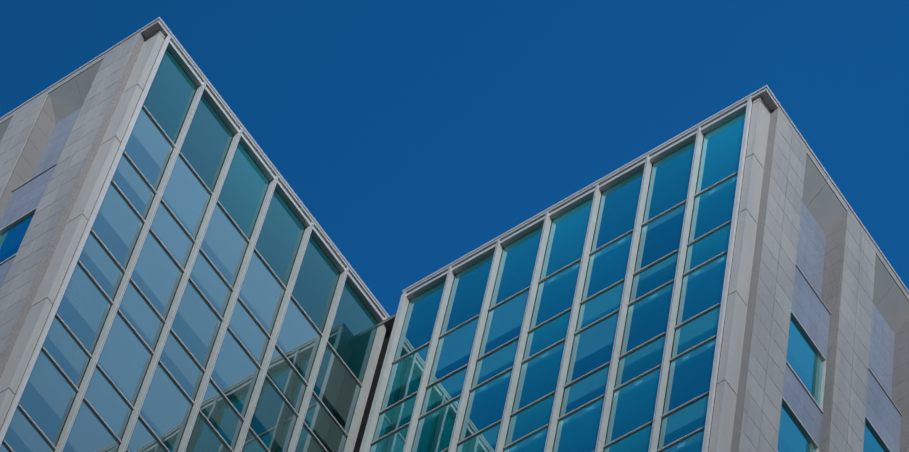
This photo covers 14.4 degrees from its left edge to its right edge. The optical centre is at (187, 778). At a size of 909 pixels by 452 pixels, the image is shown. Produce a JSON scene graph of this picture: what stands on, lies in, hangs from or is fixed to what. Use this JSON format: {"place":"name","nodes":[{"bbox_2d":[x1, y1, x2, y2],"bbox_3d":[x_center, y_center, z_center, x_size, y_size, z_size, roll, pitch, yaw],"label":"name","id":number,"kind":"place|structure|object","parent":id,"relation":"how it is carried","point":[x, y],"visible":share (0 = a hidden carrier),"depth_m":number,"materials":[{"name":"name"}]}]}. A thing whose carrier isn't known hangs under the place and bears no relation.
{"place":"outdoors","nodes":[
{"label":"outdoors","id":0,"kind":"place"},
{"bbox_2d":[0,60,102,191],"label":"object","id":1,"kind":"object","parent":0,"point":[68,98],"visible":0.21,"depth_m":81.73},
{"bbox_2d":[0,20,168,428],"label":"corner pillar","id":2,"kind":"structure","parent":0,"point":[154,34],"depth_m":74.14,"materials":[{"name":"grey stone"}]},
{"bbox_2d":[0,33,387,451],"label":"wing curtain wall frames","id":3,"kind":"structure","parent":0,"point":[170,43],"depth_m":78.34,"materials":[{"name":"grey metal"}]},
{"bbox_2d":[0,108,359,451],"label":"glass panes","id":4,"kind":"structure","parent":3,"relation":"in","point":[47,397],"depth_m":76.47,"materials":[{"name":"blue glass"}]},
{"bbox_2d":[143,48,377,383],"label":"glass panes","id":5,"kind":"structure","parent":3,"relation":"in","point":[209,134],"depth_m":81.50,"materials":[{"name":"teal glass"}]},
{"bbox_2d":[0,0,908,315],"label":"sky","id":6,"kind":"structure","parent":0,"point":[416,134],"materials":[{"name":"blue"}]},
{"bbox_2d":[708,88,777,451],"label":"corner pillar","id":7,"kind":"structure","parent":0,"point":[765,104],"depth_m":73.18,"materials":[{"name":"grey stone"}]},
{"bbox_3d":[-6.968,32.794,42.372,32.700,30.380,30.500,-27,-63,29],"label":"tower base","id":8,"kind":"object","parent":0,"visible":0},
{"bbox_2d":[826,183,908,443],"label":"joint","id":9,"kind":"object","parent":8,"relation":"on","point":[836,339],"visible":0.11,"depth_m":76.42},
{"bbox_2d":[377,313,396,338],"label":"roof slab","id":10,"kind":"structure","parent":9,"relation":"on","point":[388,323],"depth_m":84.11,"materials":[{"name":"grey concrete"}]},
{"bbox_2d":[359,96,752,451],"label":"wing curtain wall frames","id":11,"kind":"structure","parent":9,"relation":"attached to","point":[628,171],"depth_m":77.89,"materials":[{"name":"grey metal"}]},
{"bbox_2d":[370,174,737,451],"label":"glass panes","id":12,"kind":"structure","parent":11,"relation":"in","point":[634,402],"depth_m":76.10,"materials":[{"name":"blue glass"}]},
{"bbox_2d":[394,112,745,360],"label":"glass panes","id":13,"kind":"structure","parent":11,"relation":"in","point":[671,173],"depth_m":80.37,"materials":[{"name":"blue glass"}]},
{"bbox_2d":[369,102,886,451],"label":"window frame gaskets","id":14,"kind":"object","parent":9,"relation":"attached to","point":[582,331],"visible":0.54,"depth_m":76.55,"materials":[{"name":"black metal"}]},
{"bbox_2d":[402,85,908,301],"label":"wing coping","id":15,"kind":"object","parent":9,"relation":"on","point":[682,133],"visible":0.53,"depth_m":80.89,"materials":[{"name":"metal"}]},
{"bbox_2d":[730,105,908,451],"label":"wall","id":16,"kind":"structure","parent":9,"relation":"attached to","point":[760,426],"depth_m":75.38,"materials":[{"name":"grey stone"}]},
{"bbox_2d":[777,310,890,451],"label":"window frames","id":17,"kind":"structure","parent":9,"relation":"attached to","point":[820,407],"depth_m":74.60,"materials":[{"name":"grey metal"}]},
{"bbox_2d":[777,316,886,451],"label":"wing flank windows","id":18,"kind":"structure","parent":17,"relation":"in","point":[804,359],"depth_m":74.25,"materials":[{"name":"blue glass"}]},
{"bbox_2d":[783,202,900,451],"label":"blue wing spandrels","id":19,"kind":"object","parent":9,"relation":"attached to","point":[812,315],"visible":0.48,"depth_m":77.24,"materials":[{"name":"stone"}]},
{"bbox_2d":[796,155,908,415],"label":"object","id":20,"kind":"object","parent":9,"relation":"attached to","point":[824,206],"visible":0.44,"depth_m":80.15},
{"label":"left wing","id":21,"kind":"object","parent":8,"relation":"on","visible":0},
{"bbox_2d":[0,207,36,289],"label":"window frames","id":22,"kind":"structure","parent":21,"relation":"attached to","point":[15,222],"depth_m":76.92,"materials":[{"name":"grey metal"}]},
{"bbox_2d":[0,212,34,262],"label":"wing flank windows","id":23,"kind":"structure","parent":22,"relation":"in","point":[11,238],"depth_m":76.38,"materials":[{"name":"blue glass"}]},
{"bbox_2d":[0,107,81,287],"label":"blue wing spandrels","id":24,"kind":"object","parent":21,"relation":"attached to","point":[24,199],"visible":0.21,"depth_m":78.28,"materials":[{"name":"stone"}]},
{"bbox_2d":[0,31,145,376],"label":"wall","id":25,"kind":"structure","parent":21,"relation":"attached to","point":[23,270],"depth_m":77.33,"materials":[{"name":"grey stone"}]},
{"bbox_2d":[0,36,376,451],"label":"window frame gaskets","id":26,"kind":"object","parent":21,"relation":"attached to","point":[176,308],"visible":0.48,"depth_m":76.97,"materials":[{"name":"black metal"}]},
{"bbox_2d":[0,17,389,322],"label":"wing coping","id":27,"kind":"object","parent":21,"relation":"on","point":[248,134],"visible":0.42,"depth_m":82.38,"materials":[{"name":"metal"}]},
{"bbox_2d":[353,336,389,451],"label":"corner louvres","id":28,"kind":"object","parent":21,"relation":"attached to","point":[371,396],"depth_m":81.72,"materials":[{"name":"black metal"}]}
]}

